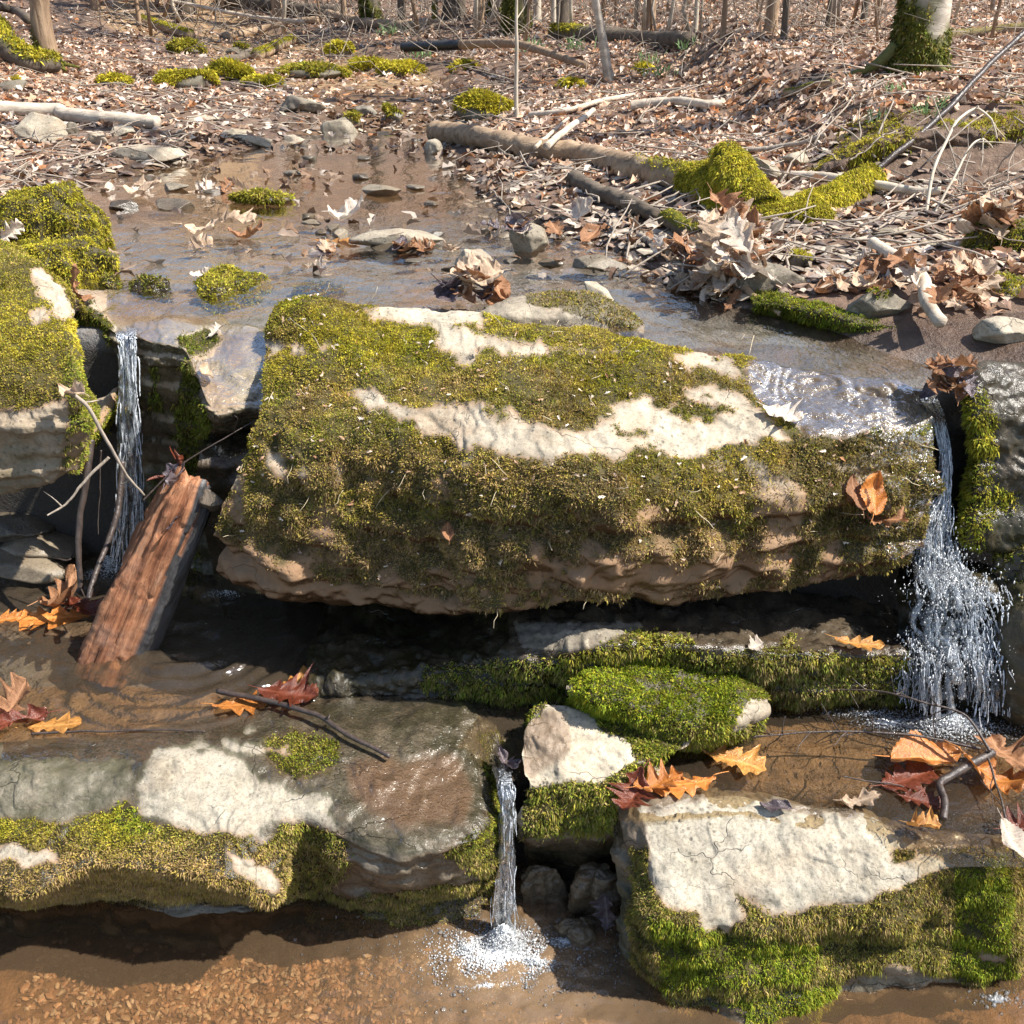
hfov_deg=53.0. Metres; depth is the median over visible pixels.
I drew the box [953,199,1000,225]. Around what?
leaf
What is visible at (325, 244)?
leaf
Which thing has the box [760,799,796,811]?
leaf
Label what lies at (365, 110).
stone
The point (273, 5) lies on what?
tree
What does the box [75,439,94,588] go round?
twig
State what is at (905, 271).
leaf
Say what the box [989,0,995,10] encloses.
sapling
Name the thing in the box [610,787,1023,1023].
mossy boulder
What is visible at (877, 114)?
grass shoots
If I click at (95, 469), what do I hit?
twig
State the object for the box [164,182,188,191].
stone
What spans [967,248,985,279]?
leaf
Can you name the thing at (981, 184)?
twig
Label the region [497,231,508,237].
stone
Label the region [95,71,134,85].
mossy stone
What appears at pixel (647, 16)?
tree
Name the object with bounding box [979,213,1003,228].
leaf
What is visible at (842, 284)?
leaf
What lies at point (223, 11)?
branch
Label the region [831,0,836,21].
sapling
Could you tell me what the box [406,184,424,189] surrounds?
stone
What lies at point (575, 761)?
mossy stone
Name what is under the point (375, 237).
stone
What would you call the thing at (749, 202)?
leaf
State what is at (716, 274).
leaf
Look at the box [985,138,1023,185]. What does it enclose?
twig
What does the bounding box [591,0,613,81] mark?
tree
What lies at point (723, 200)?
leaf
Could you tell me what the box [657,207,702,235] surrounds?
mossy stone
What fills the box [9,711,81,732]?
leaf
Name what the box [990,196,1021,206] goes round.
leaf
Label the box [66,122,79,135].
stone
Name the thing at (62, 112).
fallen log
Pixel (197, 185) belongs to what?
leaf
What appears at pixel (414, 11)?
sapling
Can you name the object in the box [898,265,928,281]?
leaf
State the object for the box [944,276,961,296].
leaf
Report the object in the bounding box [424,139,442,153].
stone
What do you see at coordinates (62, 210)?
mossy boulder
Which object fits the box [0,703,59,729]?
leaf
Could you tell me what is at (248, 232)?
leaf
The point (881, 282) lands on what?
leaf
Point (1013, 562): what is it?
wet boulder
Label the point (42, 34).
tree
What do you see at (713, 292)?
leaf
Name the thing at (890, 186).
branch
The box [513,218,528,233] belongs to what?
leaf
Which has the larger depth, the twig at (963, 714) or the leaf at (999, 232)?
the leaf at (999, 232)
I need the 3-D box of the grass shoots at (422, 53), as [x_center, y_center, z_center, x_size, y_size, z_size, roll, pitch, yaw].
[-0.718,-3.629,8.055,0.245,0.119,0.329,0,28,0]
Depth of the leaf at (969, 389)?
2.07 m
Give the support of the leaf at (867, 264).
on the shale gravel
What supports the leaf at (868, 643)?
on the stone step
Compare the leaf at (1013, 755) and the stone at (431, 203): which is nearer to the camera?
the leaf at (1013, 755)
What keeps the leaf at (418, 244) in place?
on the stone at (386, 247)
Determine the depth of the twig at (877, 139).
3.20 m
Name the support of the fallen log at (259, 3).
on the forest ground
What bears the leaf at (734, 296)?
on the stream water at (419, 167)
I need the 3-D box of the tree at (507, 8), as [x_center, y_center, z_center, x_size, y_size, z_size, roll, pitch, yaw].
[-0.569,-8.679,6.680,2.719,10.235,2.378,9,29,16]
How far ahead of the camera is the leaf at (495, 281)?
2.56 m
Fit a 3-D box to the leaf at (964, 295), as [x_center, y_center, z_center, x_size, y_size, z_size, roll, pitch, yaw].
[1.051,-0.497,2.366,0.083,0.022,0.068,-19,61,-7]
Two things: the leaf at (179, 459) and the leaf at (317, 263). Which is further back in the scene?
the leaf at (317, 263)
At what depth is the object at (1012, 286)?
2.42 m
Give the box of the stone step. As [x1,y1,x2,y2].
[306,589,929,740]
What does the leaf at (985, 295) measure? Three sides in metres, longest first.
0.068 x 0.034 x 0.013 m
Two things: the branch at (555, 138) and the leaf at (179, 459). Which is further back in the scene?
the branch at (555, 138)
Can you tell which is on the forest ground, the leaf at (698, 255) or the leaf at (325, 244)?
the leaf at (698, 255)
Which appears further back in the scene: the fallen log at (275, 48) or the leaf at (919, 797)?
the fallen log at (275, 48)
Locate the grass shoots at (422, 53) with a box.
[404,51,431,57]
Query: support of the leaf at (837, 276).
on the leaf at (818, 272)
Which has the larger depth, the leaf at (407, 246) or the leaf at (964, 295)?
the leaf at (407, 246)
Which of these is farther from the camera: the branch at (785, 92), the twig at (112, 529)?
the branch at (785, 92)
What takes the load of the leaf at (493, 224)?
on the stream water at (419, 167)
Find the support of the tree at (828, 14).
on the forest ground
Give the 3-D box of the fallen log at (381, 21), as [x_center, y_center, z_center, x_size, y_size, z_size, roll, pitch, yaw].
[-1.510,-4.938,10.255,0.379,0.148,2.506,-19,33,-31]
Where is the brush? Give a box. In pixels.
[23,0,1023,119]
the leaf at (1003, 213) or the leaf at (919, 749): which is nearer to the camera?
the leaf at (919, 749)
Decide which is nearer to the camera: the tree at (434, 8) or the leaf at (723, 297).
the leaf at (723, 297)
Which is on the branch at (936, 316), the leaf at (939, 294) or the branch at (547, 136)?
the leaf at (939, 294)
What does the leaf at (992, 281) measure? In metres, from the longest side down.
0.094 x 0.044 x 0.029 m
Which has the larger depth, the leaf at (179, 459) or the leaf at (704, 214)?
the leaf at (704, 214)
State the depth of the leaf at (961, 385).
2.06 m
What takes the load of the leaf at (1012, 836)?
on the twig at (995, 783)
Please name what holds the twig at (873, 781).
on the right pool water
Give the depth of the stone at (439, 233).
3.22 m
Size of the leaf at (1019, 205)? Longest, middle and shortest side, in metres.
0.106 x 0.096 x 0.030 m
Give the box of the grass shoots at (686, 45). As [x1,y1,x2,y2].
[676,34,699,49]
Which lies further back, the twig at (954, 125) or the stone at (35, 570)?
the twig at (954, 125)
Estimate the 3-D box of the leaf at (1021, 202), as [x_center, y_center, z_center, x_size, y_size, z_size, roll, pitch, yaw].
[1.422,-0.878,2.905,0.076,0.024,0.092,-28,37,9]
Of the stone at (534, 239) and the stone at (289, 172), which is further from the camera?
the stone at (289, 172)
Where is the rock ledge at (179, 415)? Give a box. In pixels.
[72,289,265,609]
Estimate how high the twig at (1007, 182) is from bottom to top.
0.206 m
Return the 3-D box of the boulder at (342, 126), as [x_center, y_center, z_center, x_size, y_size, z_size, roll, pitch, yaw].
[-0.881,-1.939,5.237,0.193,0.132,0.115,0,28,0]
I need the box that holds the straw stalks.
[224,285,937,627]
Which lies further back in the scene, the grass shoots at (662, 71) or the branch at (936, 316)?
the grass shoots at (662, 71)
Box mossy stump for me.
[671,139,887,225]
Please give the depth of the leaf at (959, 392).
2.08 m
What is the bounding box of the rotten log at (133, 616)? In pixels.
[74,466,212,689]
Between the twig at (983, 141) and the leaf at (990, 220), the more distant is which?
the twig at (983, 141)
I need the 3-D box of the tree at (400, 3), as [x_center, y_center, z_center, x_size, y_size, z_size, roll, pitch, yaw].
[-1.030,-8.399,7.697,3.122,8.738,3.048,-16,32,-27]
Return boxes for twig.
[31,729,205,734]
[43,456,109,515]
[52,535,84,560]
[67,393,144,495]
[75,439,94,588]
[86,461,125,598]
[97,450,101,534]
[142,415,256,500]
[216,688,390,758]
[750,703,980,753]
[831,670,991,752]
[842,776,926,789]
[849,89,909,159]
[878,29,1023,168]
[923,133,959,184]
[925,94,1005,209]
[931,128,970,194]
[932,121,1014,216]
[932,129,1020,193]
[935,748,996,820]
[936,169,1023,202]
[980,749,1014,858]
[982,140,1023,183]
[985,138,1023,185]
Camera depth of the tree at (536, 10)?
9.15 m
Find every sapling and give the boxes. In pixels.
[145,0,152,35]
[162,0,169,17]
[170,0,182,22]
[220,0,224,8]
[281,0,285,34]
[316,0,321,21]
[410,0,419,33]
[473,0,477,31]
[475,0,484,38]
[488,0,500,21]
[514,0,527,116]
[523,0,530,41]
[555,0,559,38]
[569,0,572,22]
[601,0,605,19]
[613,0,616,21]
[633,0,638,28]
[642,0,646,30]
[649,0,652,30]
[651,0,656,30]
[666,0,669,15]
[666,0,675,30]
[682,0,690,31]
[698,0,703,38]
[756,0,763,24]
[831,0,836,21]
[836,0,840,24]
[850,0,859,26]
[873,0,880,26]
[874,0,878,41]
[952,0,960,24]
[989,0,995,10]
[989,0,1002,40]
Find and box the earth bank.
[799,92,1023,182]
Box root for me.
[0,2,30,24]
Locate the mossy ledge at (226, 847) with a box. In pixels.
[0,697,515,956]
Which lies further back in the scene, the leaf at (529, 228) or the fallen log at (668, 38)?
the fallen log at (668, 38)
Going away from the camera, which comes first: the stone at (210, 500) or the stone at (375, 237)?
the stone at (210, 500)
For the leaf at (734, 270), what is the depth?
2.56 m
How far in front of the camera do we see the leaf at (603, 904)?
1.99 m
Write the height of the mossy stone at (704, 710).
0.261 m
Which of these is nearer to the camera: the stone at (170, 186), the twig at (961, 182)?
the twig at (961, 182)
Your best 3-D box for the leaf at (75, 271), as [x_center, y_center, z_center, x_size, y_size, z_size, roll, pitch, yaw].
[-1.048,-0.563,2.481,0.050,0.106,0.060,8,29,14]
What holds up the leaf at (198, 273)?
on the stream water at (419, 167)
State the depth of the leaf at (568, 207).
3.40 m
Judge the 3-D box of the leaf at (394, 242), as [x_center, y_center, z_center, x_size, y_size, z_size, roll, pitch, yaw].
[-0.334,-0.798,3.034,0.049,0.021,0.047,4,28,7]
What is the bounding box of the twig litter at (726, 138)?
[0,0,1023,289]
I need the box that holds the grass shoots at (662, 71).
[643,63,683,76]
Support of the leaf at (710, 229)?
on the leaf at (711, 266)
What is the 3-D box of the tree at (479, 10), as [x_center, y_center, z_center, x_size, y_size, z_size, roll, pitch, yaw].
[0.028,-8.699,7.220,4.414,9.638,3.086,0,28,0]
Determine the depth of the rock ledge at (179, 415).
2.42 m
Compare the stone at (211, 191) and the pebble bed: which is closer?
the pebble bed
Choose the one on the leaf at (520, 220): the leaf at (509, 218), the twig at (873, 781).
the leaf at (509, 218)
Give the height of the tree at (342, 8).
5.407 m
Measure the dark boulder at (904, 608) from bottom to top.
0.414 m
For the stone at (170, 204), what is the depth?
3.58 m
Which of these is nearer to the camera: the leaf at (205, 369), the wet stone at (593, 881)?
the wet stone at (593, 881)
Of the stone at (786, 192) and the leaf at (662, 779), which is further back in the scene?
the stone at (786, 192)
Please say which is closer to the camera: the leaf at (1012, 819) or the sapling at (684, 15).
the leaf at (1012, 819)
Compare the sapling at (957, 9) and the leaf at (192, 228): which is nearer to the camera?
the leaf at (192, 228)
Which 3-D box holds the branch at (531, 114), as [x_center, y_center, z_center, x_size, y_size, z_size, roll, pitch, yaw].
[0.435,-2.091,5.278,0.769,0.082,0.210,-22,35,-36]
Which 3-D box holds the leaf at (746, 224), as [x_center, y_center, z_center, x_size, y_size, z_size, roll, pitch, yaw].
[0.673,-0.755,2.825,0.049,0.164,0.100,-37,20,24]
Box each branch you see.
[173,0,304,23]
[528,93,635,117]
[533,117,569,149]
[543,107,595,149]
[630,96,721,110]
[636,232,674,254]
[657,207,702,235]
[742,133,825,151]
[782,78,835,96]
[788,171,940,195]
[866,237,947,327]
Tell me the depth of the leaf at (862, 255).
2.60 m
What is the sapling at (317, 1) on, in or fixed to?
on the forest ground
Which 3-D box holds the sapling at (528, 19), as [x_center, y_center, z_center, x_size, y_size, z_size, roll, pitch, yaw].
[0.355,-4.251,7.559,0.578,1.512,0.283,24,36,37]
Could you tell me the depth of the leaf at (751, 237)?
2.77 m
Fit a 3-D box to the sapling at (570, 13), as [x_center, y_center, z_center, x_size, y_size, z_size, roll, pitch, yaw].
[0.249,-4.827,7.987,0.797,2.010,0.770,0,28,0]
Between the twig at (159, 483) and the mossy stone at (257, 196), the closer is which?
the twig at (159, 483)
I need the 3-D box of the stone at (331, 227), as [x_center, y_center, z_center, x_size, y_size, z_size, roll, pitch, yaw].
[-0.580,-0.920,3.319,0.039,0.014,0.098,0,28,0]
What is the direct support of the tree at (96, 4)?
on the forest ground
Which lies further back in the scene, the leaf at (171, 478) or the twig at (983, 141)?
the twig at (983, 141)
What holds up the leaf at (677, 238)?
on the leaf
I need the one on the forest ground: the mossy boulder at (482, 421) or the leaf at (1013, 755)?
the mossy boulder at (482, 421)
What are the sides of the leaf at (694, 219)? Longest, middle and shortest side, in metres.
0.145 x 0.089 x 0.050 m
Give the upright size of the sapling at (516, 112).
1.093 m
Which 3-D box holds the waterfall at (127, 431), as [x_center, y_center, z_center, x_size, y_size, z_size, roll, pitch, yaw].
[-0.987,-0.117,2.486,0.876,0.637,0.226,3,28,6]
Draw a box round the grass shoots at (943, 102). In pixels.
[925,94,950,106]
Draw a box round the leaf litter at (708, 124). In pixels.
[0,0,1023,317]
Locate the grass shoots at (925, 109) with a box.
[909,102,944,115]
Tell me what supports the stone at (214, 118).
on the forest ground
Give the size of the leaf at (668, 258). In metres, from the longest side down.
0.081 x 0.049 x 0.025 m
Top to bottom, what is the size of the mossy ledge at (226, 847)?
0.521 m
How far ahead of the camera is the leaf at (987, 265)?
2.43 m
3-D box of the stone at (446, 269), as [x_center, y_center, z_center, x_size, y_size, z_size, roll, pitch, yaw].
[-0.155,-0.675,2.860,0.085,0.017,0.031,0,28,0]
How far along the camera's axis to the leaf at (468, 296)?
2.56 m
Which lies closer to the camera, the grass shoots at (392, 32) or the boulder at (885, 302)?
the boulder at (885, 302)
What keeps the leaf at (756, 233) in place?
on the leaf at (746, 224)
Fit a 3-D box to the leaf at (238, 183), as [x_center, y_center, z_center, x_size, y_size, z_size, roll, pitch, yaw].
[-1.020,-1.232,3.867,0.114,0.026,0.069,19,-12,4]
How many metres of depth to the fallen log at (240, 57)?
8.44 m
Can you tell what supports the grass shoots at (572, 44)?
on the forest ground
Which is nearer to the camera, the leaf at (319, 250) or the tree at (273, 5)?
the leaf at (319, 250)
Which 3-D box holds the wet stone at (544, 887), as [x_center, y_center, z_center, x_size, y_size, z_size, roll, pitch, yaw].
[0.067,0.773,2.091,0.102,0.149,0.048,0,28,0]
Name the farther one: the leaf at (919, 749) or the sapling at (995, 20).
the sapling at (995, 20)
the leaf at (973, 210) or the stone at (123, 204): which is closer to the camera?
the leaf at (973, 210)
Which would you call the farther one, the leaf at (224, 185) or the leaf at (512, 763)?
the leaf at (224, 185)
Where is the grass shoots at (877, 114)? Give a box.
[865,108,886,121]
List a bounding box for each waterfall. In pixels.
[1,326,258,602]
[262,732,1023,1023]
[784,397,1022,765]
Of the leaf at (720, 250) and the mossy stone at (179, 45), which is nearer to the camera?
the leaf at (720, 250)
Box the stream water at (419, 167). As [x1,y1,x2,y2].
[70,134,877,355]
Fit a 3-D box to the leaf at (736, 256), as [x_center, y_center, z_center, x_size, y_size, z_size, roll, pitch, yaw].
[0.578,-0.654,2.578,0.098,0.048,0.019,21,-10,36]
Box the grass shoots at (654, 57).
[637,50,666,64]
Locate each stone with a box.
[0,74,27,91]
[0,512,54,542]
[0,531,83,559]
[0,544,66,583]
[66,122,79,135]
[87,132,108,144]
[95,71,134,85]
[97,271,123,289]
[108,145,185,162]
[109,200,138,209]
[110,124,135,135]
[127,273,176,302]
[152,66,221,89]
[155,198,194,210]
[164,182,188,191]
[165,35,207,53]
[188,115,221,122]
[191,263,273,314]
[197,432,287,619]
[198,489,223,511]
[202,55,254,80]
[204,189,224,193]
[222,129,251,135]
[226,40,250,54]
[227,185,294,206]
[230,135,271,147]
[238,71,286,88]
[273,58,352,78]
[279,95,325,113]
[283,134,304,139]
[283,170,300,175]
[291,280,347,299]
[301,219,320,224]
[302,155,316,160]
[302,213,314,219]
[315,228,326,234]
[323,38,355,56]
[327,224,338,230]
[332,228,347,237]
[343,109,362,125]
[346,55,387,71]
[348,228,443,245]
[352,173,368,179]
[355,106,376,116]
[357,156,370,159]
[361,184,401,194]
[365,130,402,134]
[370,242,428,254]
[374,58,427,76]
[380,101,402,122]
[404,258,425,262]
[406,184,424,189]
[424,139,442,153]
[424,200,438,205]
[430,230,444,236]
[441,266,454,271]
[445,57,481,72]
[451,87,513,120]
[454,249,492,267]
[480,288,644,338]
[484,227,510,242]
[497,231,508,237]
[503,258,516,263]
[509,223,548,259]
[515,702,689,891]
[520,864,568,925]
[538,258,564,268]
[553,75,585,88]
[554,233,564,239]
[554,916,595,963]
[564,660,770,762]
[566,861,620,954]
[571,254,627,270]
[630,60,654,73]
[740,285,781,315]
[750,289,903,334]
[778,173,788,181]
[780,190,802,196]
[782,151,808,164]
[785,247,815,266]
[872,227,907,235]
[918,240,947,245]
[972,316,1023,343]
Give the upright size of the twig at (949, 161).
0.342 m
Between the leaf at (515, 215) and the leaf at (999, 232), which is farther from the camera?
the leaf at (515, 215)
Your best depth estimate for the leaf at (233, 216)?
3.27 m
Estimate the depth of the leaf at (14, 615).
2.45 m
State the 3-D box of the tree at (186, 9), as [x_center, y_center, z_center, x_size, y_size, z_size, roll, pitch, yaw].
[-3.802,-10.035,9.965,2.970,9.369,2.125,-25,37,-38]
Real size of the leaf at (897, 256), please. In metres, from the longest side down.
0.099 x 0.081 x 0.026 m
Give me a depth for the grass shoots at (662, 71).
6.06 m
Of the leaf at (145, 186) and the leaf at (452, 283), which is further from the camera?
the leaf at (145, 186)
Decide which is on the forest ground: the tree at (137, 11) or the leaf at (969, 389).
the tree at (137, 11)
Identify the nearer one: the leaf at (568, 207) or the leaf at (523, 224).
the leaf at (523, 224)
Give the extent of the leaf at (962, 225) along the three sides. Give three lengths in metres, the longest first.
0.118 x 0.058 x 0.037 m
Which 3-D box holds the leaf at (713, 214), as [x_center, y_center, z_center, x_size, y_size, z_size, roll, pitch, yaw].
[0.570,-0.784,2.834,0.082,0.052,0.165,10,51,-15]
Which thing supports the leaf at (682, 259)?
on the leaf
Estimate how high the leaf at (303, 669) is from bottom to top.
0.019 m
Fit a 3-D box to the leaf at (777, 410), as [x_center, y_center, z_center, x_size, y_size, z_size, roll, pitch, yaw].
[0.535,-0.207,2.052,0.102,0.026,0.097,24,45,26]
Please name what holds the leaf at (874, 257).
on the leaf at (883, 268)
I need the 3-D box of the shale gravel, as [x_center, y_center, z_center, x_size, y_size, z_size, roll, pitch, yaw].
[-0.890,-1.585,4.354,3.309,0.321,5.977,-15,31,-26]
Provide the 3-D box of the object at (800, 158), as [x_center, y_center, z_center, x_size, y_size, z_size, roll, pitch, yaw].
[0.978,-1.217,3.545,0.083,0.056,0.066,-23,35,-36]
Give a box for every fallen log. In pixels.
[0,14,62,72]
[0,101,161,128]
[135,14,195,37]
[216,0,340,16]
[218,49,252,60]
[221,16,319,39]
[249,34,297,59]
[323,9,440,28]
[400,39,588,68]
[426,120,686,188]
[547,22,694,47]
[566,170,660,220]
[951,22,1023,38]
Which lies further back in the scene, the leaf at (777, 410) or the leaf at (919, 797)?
the leaf at (777, 410)
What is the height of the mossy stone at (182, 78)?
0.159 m
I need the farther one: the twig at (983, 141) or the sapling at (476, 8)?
the sapling at (476, 8)
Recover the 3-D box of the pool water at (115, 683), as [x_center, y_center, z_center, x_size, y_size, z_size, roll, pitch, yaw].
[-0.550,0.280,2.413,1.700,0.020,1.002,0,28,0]
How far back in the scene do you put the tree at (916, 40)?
4.14 m
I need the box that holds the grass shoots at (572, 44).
[560,35,596,49]
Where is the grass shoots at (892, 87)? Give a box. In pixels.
[885,80,905,91]
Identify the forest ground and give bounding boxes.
[0,0,1023,1023]
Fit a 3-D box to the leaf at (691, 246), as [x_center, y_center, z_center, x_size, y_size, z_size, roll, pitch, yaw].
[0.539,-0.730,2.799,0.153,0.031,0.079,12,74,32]
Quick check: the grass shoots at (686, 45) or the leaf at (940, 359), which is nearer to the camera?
the leaf at (940, 359)
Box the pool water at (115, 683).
[0,554,322,736]
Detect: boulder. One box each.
[0,180,118,254]
[0,238,122,494]
[12,235,122,289]
[13,112,67,141]
[213,293,946,616]
[320,117,357,134]
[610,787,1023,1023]
[728,260,806,291]
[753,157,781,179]
[845,286,912,318]
[893,560,1000,716]
[947,360,1023,555]
[960,217,1023,251]
[986,579,1023,734]
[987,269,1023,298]
[990,544,1023,585]
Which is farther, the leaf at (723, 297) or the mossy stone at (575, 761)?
the leaf at (723, 297)
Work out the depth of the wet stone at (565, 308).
2.42 m
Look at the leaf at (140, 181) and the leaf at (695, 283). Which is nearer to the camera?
the leaf at (695, 283)
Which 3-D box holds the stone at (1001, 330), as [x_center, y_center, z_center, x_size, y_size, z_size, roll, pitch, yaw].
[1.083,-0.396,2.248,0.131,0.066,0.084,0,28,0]
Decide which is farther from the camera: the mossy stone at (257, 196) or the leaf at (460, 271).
the mossy stone at (257, 196)
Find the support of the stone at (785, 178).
on the forest ground
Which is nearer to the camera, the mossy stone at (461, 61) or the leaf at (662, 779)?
the leaf at (662, 779)
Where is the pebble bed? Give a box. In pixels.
[8,923,592,1023]
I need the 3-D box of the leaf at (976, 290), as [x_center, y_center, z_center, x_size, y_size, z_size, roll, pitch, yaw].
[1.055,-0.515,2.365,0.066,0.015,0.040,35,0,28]
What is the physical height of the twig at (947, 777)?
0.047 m
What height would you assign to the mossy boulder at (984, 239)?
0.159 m
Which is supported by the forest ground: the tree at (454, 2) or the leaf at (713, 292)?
the tree at (454, 2)
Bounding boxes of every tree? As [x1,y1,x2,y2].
[29,0,79,73]
[89,0,101,10]
[134,0,142,26]
[176,0,197,14]
[271,0,281,17]
[340,0,346,20]
[357,0,383,28]
[397,0,405,20]
[431,0,437,18]
[441,0,465,20]
[477,0,484,25]
[484,0,501,18]
[499,0,532,37]
[532,0,541,22]
[551,0,555,22]
[556,0,569,23]
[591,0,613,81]
[642,0,655,29]
[692,0,698,31]
[719,0,727,39]
[762,0,779,33]
[780,0,789,39]
[823,0,832,30]
[839,0,956,76]
[860,0,868,20]
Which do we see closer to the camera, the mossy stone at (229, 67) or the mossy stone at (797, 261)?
the mossy stone at (797, 261)
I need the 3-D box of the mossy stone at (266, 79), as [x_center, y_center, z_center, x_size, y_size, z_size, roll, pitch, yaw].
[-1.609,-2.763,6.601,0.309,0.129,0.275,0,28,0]
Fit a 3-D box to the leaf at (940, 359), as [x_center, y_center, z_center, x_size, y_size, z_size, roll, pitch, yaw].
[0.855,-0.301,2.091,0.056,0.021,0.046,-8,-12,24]
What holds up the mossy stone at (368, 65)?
on the forest ground
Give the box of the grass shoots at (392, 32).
[376,21,410,35]
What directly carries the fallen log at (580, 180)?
on the forest ground
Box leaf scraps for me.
[229,293,939,593]
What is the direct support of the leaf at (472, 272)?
on the leaf at (504, 284)
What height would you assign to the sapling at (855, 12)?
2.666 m
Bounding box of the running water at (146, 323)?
[2,289,1010,867]
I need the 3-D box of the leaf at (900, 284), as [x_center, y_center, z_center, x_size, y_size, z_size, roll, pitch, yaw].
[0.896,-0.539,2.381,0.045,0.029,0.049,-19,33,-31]
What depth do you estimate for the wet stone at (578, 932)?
2.00 m
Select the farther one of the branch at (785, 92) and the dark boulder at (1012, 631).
the branch at (785, 92)
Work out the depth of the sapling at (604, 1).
8.99 m
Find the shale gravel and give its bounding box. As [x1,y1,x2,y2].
[0,74,1023,300]
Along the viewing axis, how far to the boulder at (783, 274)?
2.56 m
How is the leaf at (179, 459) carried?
on the rotten log at (133, 616)
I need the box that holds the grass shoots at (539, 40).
[514,35,544,51]
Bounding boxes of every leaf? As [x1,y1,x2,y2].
[0,218,24,240]
[0,609,22,622]
[0,672,31,712]
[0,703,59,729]
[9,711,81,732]
[16,605,88,630]
[28,564,76,606]
[57,381,89,396]
[61,593,103,615]
[69,257,94,300]
[105,179,114,191]
[123,176,160,193]
[131,181,153,191]
[133,174,148,185]
[146,447,183,480]
[163,462,184,487]
[166,516,178,528]
[175,217,223,233]
[182,231,212,247]
[187,266,208,276]
[188,174,207,192]
[195,180,207,191]
[198,362,213,377]
[199,178,214,190]
[201,690,265,715]
[202,208,255,223]
[209,322,223,336]
[219,177,234,192]
[223,218,262,238]
[227,176,247,190]
[247,662,318,706]
[283,665,308,684]
[296,253,327,268]
[309,237,349,242]
[316,241,330,256]
[317,238,335,257]
[327,195,363,220]
[334,240,358,247]
[392,234,407,250]
[392,240,405,247]
[397,240,414,250]
[410,236,435,251]
[421,237,436,247]
[430,273,462,287]
[433,279,459,305]
[436,280,458,299]
[441,244,455,251]
[442,238,461,250]
[442,250,480,277]
[442,521,453,540]
[449,283,475,303]
[453,265,467,278]
[453,274,478,283]
[455,286,468,299]
[461,273,480,291]
[465,265,490,276]
[470,223,490,235]
[470,255,510,285]
[473,280,497,304]
[478,283,497,298]
[480,218,505,227]
[480,276,501,284]
[484,288,509,304]
[489,226,500,239]
[490,275,510,299]
[497,743,522,768]
[503,212,531,231]
[504,190,530,207]
[508,212,531,219]
[508,217,528,227]
[511,194,525,207]
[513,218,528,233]
[518,221,532,231]
[536,203,546,217]
[544,219,564,235]
[561,196,596,210]
[561,197,590,220]
[564,218,597,227]
[578,223,600,243]
[584,281,613,300]
[589,893,617,934]
[605,758,657,810]
[623,759,684,791]
[628,251,640,260]
[645,230,670,241]
[649,232,666,256]
[651,240,680,248]
[652,771,728,799]
[660,272,689,290]
[661,252,680,260]
[663,238,679,255]
[666,232,695,246]
[667,249,700,261]
[670,282,688,290]
[680,269,710,290]
[681,216,704,235]
[682,251,698,273]
[684,239,698,251]
[685,235,698,264]
[686,281,705,290]
[687,247,720,265]
[689,217,730,262]
[691,268,712,284]
[692,256,724,273]
[692,281,711,290]
[693,236,730,253]
[697,210,708,220]
[699,280,711,308]
[702,203,721,233]
[702,237,728,251]
[702,744,765,774]
[703,264,729,288]
[705,276,739,295]
[707,183,748,217]
[711,263,736,296]
[711,276,731,301]
[712,198,760,220]
[712,240,743,262]
[714,285,734,296]
[715,212,759,259]
[716,258,728,277]
[717,197,744,215]
[717,274,740,287]
[722,202,738,219]
[723,267,742,278]
[724,289,741,309]
[726,260,754,279]
[728,248,766,267]
[729,246,758,260]
[732,243,777,259]
[733,259,760,279]
[738,217,763,243]
[738,250,781,283]
[741,204,768,232]
[743,223,767,246]
[745,634,763,650]
[753,230,763,237]
[756,399,803,421]
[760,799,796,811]
[814,266,852,282]
[814,275,834,292]
[824,633,884,650]
[826,264,836,278]
[833,270,846,279]
[836,274,852,291]
[840,787,880,808]
[841,247,870,263]
[846,474,870,514]
[851,260,879,273]
[852,270,880,286]
[852,271,862,286]
[858,256,872,272]
[860,471,887,523]
[863,272,877,279]
[866,506,908,525]
[867,275,891,294]
[868,249,887,264]
[871,253,892,273]
[872,730,960,764]
[872,760,938,793]
[883,246,916,267]
[888,787,940,809]
[890,274,907,287]
[898,257,922,285]
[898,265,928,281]
[899,805,940,828]
[902,253,926,267]
[911,265,936,287]
[917,356,943,369]
[919,374,945,398]
[922,281,956,303]
[924,352,959,369]
[926,372,954,393]
[931,369,946,384]
[932,263,949,281]
[932,371,973,388]
[937,363,963,378]
[943,296,971,309]
[943,739,1023,793]
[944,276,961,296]
[945,374,973,388]
[946,353,980,369]
[947,267,957,277]
[948,275,978,288]
[948,367,977,381]
[949,195,969,211]
[950,250,972,275]
[952,287,976,305]
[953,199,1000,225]
[953,218,977,233]
[953,380,968,406]
[957,247,968,265]
[957,262,983,287]
[958,192,979,206]
[958,283,983,295]
[959,370,979,402]
[965,214,997,229]
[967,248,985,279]
[972,254,997,276]
[973,272,1006,288]
[974,734,1023,771]
[976,289,990,300]
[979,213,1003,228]
[980,184,996,215]
[980,201,991,214]
[985,209,1015,245]
[986,207,1016,221]
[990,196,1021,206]
[992,201,1019,227]
[993,199,1013,209]
[995,802,1023,830]
[997,808,1023,857]
[1000,194,1023,214]
[1005,198,1023,208]
[1009,180,1022,199]
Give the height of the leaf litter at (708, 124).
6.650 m
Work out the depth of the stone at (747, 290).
2.54 m
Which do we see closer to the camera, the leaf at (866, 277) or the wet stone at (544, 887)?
the wet stone at (544, 887)
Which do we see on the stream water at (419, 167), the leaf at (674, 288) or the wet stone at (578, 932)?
the leaf at (674, 288)

